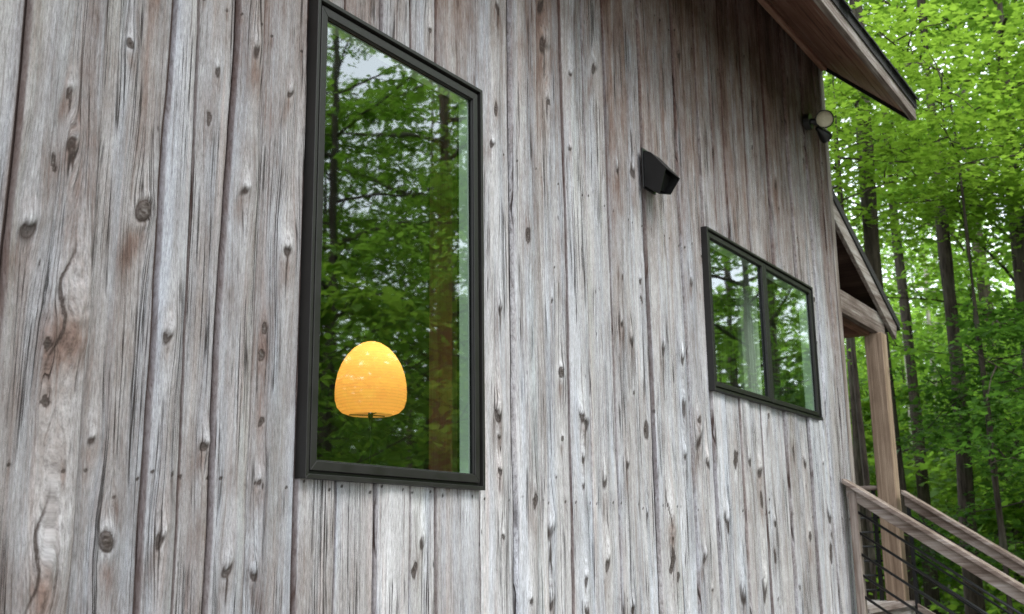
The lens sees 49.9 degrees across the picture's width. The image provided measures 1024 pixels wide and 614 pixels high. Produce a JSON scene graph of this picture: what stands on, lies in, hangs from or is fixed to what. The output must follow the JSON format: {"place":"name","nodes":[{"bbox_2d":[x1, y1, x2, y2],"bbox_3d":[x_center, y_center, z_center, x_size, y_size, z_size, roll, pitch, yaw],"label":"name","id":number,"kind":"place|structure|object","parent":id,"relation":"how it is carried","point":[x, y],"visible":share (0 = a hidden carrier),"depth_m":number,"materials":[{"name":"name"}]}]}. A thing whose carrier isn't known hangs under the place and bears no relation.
{"place":"outdoors","nodes":[
{"label":"outdoors","id":0,"kind":"place"},
{"bbox_2d":[335,341,406,464],"bbox_3d":[-0.628,0.465,4.895,0.320,0.632,0.320,-9,-15,32],"label":"paper lamp","id":1,"kind":"object","parent":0,"point":[370,383],"visible":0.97,"depth_m":4.81,"materials":[{"name":"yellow paper"}]},
{"bbox_2d":[823,1,1023,373],"label":"sky","id":2,"kind":"structure","parent":0,"point":[1008,287],"materials":[{"name":"white"}]},
{"bbox_2d":[877,575,986,613],"bbox_3d":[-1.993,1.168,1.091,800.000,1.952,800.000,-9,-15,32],"label":"ground","id":3,"kind":"structure","parent":0,"point":[942,601],"depth_m":28.51,"materials":[{"name":"green plant"}]},
{"bbox_2d":[0,0,919,613],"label":"house","id":4,"kind":"structure","parent":3,"relation":"on","point":[214,242],"depth_m":4.39,"materials":[{"name":"grey wood"}]},
{"bbox_2d":[295,0,485,490],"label":"window","id":5,"kind":"structure","parent":4,"relation":"in","point":[324,16],"depth_m":3.88,"materials":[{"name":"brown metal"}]},
{"bbox_2d":[429,88,457,471],"bbox_3d":[-0.358,0.136,5.727,0.150,5.080,0.050,-9,-15,32],"label":"interior post","id":6,"kind":"object","parent":4,"relation":"on","point":[443,310],"visible":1,"depth_m":5.75,"materials":[{"name":"brown wood"}]},
{"bbox_2d":[641,147,679,194],"bbox_3d":[0.769,-0.691,5.678,0.152,0.267,0.144,-9,-15,32],"label":"vent hood","id":7,"kind":"object","parent":4,"relation":"attached to","point":[659,176],"visible":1,"depth_m":5.65,"materials":[{"name":"black paint"}]},
{"bbox_2d":[733,261,762,394],"bbox_3d":[1.592,0.485,7.314,0.072,1.600,0.269,-9,-15,32],"label":"curtain","id":8,"kind":"object","parent":4,"relation":"hanging from","point":[748,333],"visible":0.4,"depth_m":7.34,"materials":[{"name":"fabric"}]},
{"bbox_2d":[700,226,821,420],"bbox_3d":[1.582,0.165,6.949,0.096,0.941,1.850,-9,-15,32],"label":"window","id":9,"kind":"structure","parent":4,"relation":"in","point":[763,269],"depth_m":6.92,"materials":[{"name":"brown metal"}]},
{"bbox_2d":[802,110,833,142],"bbox_3d":[2.303,-1.338,8.184,0.214,0.207,0.236,-9,-15,32],"label":"flood light","id":10,"kind":"object","parent":4,"relation":"attached to","point":[822,119],"visible":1,"depth_m":8.14,"materials":[{"name":"black paint"}]},
{"bbox_2d":[844,338,868,411],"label":"maple tree","id":11,"kind":"object","parent":3,"relation":"on","point":[861,348],"depth_m":34.19,"materials":[{"name":"green plant"}]},
{"bbox_2d":[832,188,914,613],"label":"porch","id":12,"kind":"object","parent":3,"relation":"on","point":[869,314],"visible":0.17,"depth_m":9.19,"materials":[{"name":"wood"}]},
{"bbox_2d":[844,344,904,441],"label":"maple tree","id":13,"kind":"object","parent":3,"relation":"on","point":[864,374],"visible":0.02,"depth_m":37.31,"materials":[{"name":"green plant"}]},
{"bbox_2d":[849,0,921,613],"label":"maple tree","id":14,"kind":"object","parent":3,"relation":"on","point":[871,244],"visible":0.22,"depth_m":12.81,"materials":[{"name":"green plant"}]},
{"bbox_2d":[844,337,935,441],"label":"maple tree","id":15,"kind":"object","parent":3,"relation":"on","point":[893,375],"depth_m":49.87,"materials":[{"name":"green plant"}]},
{"bbox_2d":[845,357,934,465],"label":"maple tree","id":16,"kind":"object","parent":3,"relation":"on","point":[898,406],"depth_m":43.34,"materials":[{"name":"green plant"}]},
{"bbox_2d":[848,392,941,595],"bbox_3d":[4.642,3.250,18.175,4.566,5.571,4.556,7,-15,-30],"label":"maple tree","id":17,"kind":"object","parent":3,"relation":"on","point":[906,471],"visible":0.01,"depth_m":17.52,"materials":[{"name":"green plant"}]},
{"bbox_2d":[850,396,956,567],"bbox_3d":[8.182,4.853,25.232,4.543,5.543,4.533,4,-13,-21],"label":"maple tree","id":18,"kind":"object","parent":3,"relation":"on","point":[933,499],"visible":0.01,"depth_m":24.62,"materials":[{"name":"green plant"}]},
{"bbox_2d":[823,0,989,599],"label":"maple tree","id":19,"kind":"object","parent":3,"relation":"on","point":[857,463],"visible":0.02,"depth_m":16.07,"materials":[{"name":"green plant"}]},
{"bbox_2d":[864,427,949,585],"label":"maple tree","id":20,"kind":"object","parent":3,"relation":"on","point":[872,454],"visible":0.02,"depth_m":23.60,"materials":[{"name":"green plant"}]},
{"bbox_2d":[833,100,998,598],"bbox_3d":[9.498,0.901,27.510,5.567,13.588,5.412,-6,-14,21],"label":"maple tree","id":21,"kind":"object","parent":3,"relation":"on","point":[926,329],"visible":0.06,"depth_m":27.43,"materials":[{"name":"green plant"}]},
{"bbox_2d":[863,347,968,468],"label":"maple tree","id":22,"kind":"object","parent":3,"relation":"on","point":[901,379],"visible":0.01,"depth_m":49.77,"materials":[{"name":"green plant"}]},
{"bbox_2d":[844,302,989,509],"bbox_3d":[13.985,4.746,38.611,6.202,10.226,6.800,4,-13,-20],"label":"maple tree","id":23,"kind":"object","parent":3,"relation":"on","point":[892,354],"visible":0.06,"depth_m":39.01,"materials":[{"name":"green plant"}]},
{"bbox_2d":[860,238,976,503],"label":"maple tree","id":24,"kind":"object","parent":3,"relation":"on","point":[911,272],"visible":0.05,"depth_m":45.37,"materials":[{"name":"green plant"}]},
{"bbox_2d":[823,0,1018,613],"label":"maple tree","id":25,"kind":"object","parent":3,"relation":"on","point":[923,493],"visible":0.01,"depth_m":17.98,"materials":[{"name":"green plant"}]},
{"bbox_2d":[823,0,1023,613],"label":"young maple","id":26,"kind":"object","parent":3,"relation":"on","point":[901,50],"visible":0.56,"depth_m":11.18,"materials":[{"name":"green plant"}]},
{"bbox_2d":[823,75,1023,599],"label":"young maple","id":27,"kind":"object","parent":3,"relation":"on","point":[934,166],"visible":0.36,"depth_m":11.44,"materials":[{"name":"green plant"}]},
{"bbox_2d":[824,0,1023,368],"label":"maple tree","id":28,"kind":"object","parent":3,"relation":"on","point":[1018,263],"visible":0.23,"depth_m":14.47,"materials":[{"name":"green plant"}]},
{"bbox_2d":[828,0,1023,515],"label":"maple tree","id":29,"kind":"object","parent":3,"relation":"on","point":[939,355],"visible":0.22,"depth_m":15.41,"materials":[{"name":"green plant"}]},
{"bbox_2d":[834,64,1023,260],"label":"young maple","id":30,"kind":"object","parent":3,"relation":"on","point":[892,224],"visible":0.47,"depth_m":13.33,"materials":[{"name":"green plant"}]},
{"bbox_2d":[836,1,1023,612],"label":"maple tree","id":31,"kind":"object","parent":3,"relation":"on","point":[985,292],"visible":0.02,"depth_m":25.17,"materials":[{"name":"green plant"}]},
{"bbox_2d":[845,194,1014,513],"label":"distant forest","id":32,"kind":"object","parent":3,"relation":"on","point":[1004,281],"depth_m":65.98,"materials":[{"name":"green plant"}]},
{"bbox_2d":[842,479,1023,613],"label":"railing","id":33,"kind":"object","parent":3,"relation":"on","point":[953,551],"depth_m":7.67,"materials":[{"name":"grey wood"}]},
{"bbox_2d":[847,0,1021,613],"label":"maple tree","id":34,"kind":"object","parent":3,"relation":"on","point":[965,480],"visible":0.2,"depth_m":13.38,"materials":[{"name":"green plant"}]},
{"bbox_2d":[846,352,1022,599],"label":"maple tree","id":35,"kind":"object","parent":3,"relation":"on","point":[865,404],"visible":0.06,"depth_m":20.62,"materials":[{"name":"green plant"}]},
{"bbox_2d":[849,113,1020,588],"bbox_3d":[12.583,0.829,32.031,5.982,15.018,6.153,0,-13,-3],"label":"birch tree","id":36,"kind":"object","parent":3,"relation":"on","point":[919,290],"visible":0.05,"depth_m":32.14,"materials":[{"name":"green plant"}]},
{"bbox_2d":[878,401,993,582],"bbox_3d":[10.751,5.039,27.579,4.700,5.734,4.689,7,-15,-33],"label":"maple tree","id":37,"kind":"object","parent":3,"relation":"on","point":[935,456],"visible":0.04,"depth_m":27.48,"materials":[{"name":"green plant"}]},
{"bbox_2d":[858,255,1021,613],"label":"maple tree","id":38,"kind":"object","parent":3,"relation":"on","point":[961,300],"visible":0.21,"depth_m":25.04,"materials":[{"name":"green plant"}]},
{"bbox_2d":[860,315,1020,509],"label":"maple tree","id":39,"kind":"object","parent":3,"relation":"on","point":[945,370],"visible":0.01,"depth_m":41.37,"materials":[{"name":"green plant"}]},
{"bbox_2d":[893,332,988,515],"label":"maple tree","id":40,"kind":"object","parent":3,"relation":"on","point":[900,408],"visible":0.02,"depth_m":39.03,"materials":[{"name":"green plant"}]},
{"bbox_2d":[865,520,1023,613],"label":"undergrowth","id":41,"kind":"object","parent":3,"relation":"on","point":[991,608],"visible":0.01,"depth_m":15.76,"materials":[{"name":"green plant"}]},
{"bbox_2d":[871,290,1023,596],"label":"young maple","id":42,"kind":"object","parent":3,"relation":"on","point":[1008,328],"visible":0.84,"depth_m":11.68,"materials":[{"name":"green plant"}]},
{"bbox_2d":[898,69,1023,469],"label":"maple tree","id":43,"kind":"object","parent":3,"relation":"on","point":[1002,294],"visible":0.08,"depth_m":18.71,"materials":[{"name":"green plant"}]},
{"bbox_2d":[911,424,1023,612],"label":"maple tree","id":44,"kind":"object","parent":3,"relation":"on","point":[950,494],"visible":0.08,"depth_m":21.68,"materials":[{"name":"green plant"}]},
{"bbox_2d":[930,324,1022,426],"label":"maple tree","id":45,"kind":"object","parent":3,"relation":"on","point":[978,385],"visible":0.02,"depth_m":36.15,"materials":[{"name":"green plant"}]},
{"bbox_2d":[937,265,1019,505],"bbox_3d":[15.717,3.256,31.012,6.237,10.284,6.839,-9,-15,33],"label":"maple tree","id":46,"kind":"object","parent":3,"relation":"on","point":[1002,342],"visible":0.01,"depth_m":32.44,"materials":[{"name":"green plant"}]},
{"bbox_2d":[947,271,1021,532],"bbox_3d":[13.025,2.329,23.246,5.686,9.375,6.234,4,-13,-19],"label":"maple tree","id":47,"kind":"object","parent":3,"relation":"on","point":[1009,282],"visible":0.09,"depth_m":24.28,"materials":[{"name":"green plant"}]},
{"bbox_2d":[953,366,1023,581],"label":"maple tree","id":48,"kind":"object","parent":3,"relation":"on","point":[1017,511],"visible":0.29,"depth_m":20.19,"materials":[{"name":"green plant"}]},
{"bbox_2d":[971,165,1023,374],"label":"maple tree","id":49,"kind":"object","parent":3,"relation":"on","point":[1009,263],"visible":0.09,"depth_m":20.66,"materials":[{"name":"green plant"}]}
]}

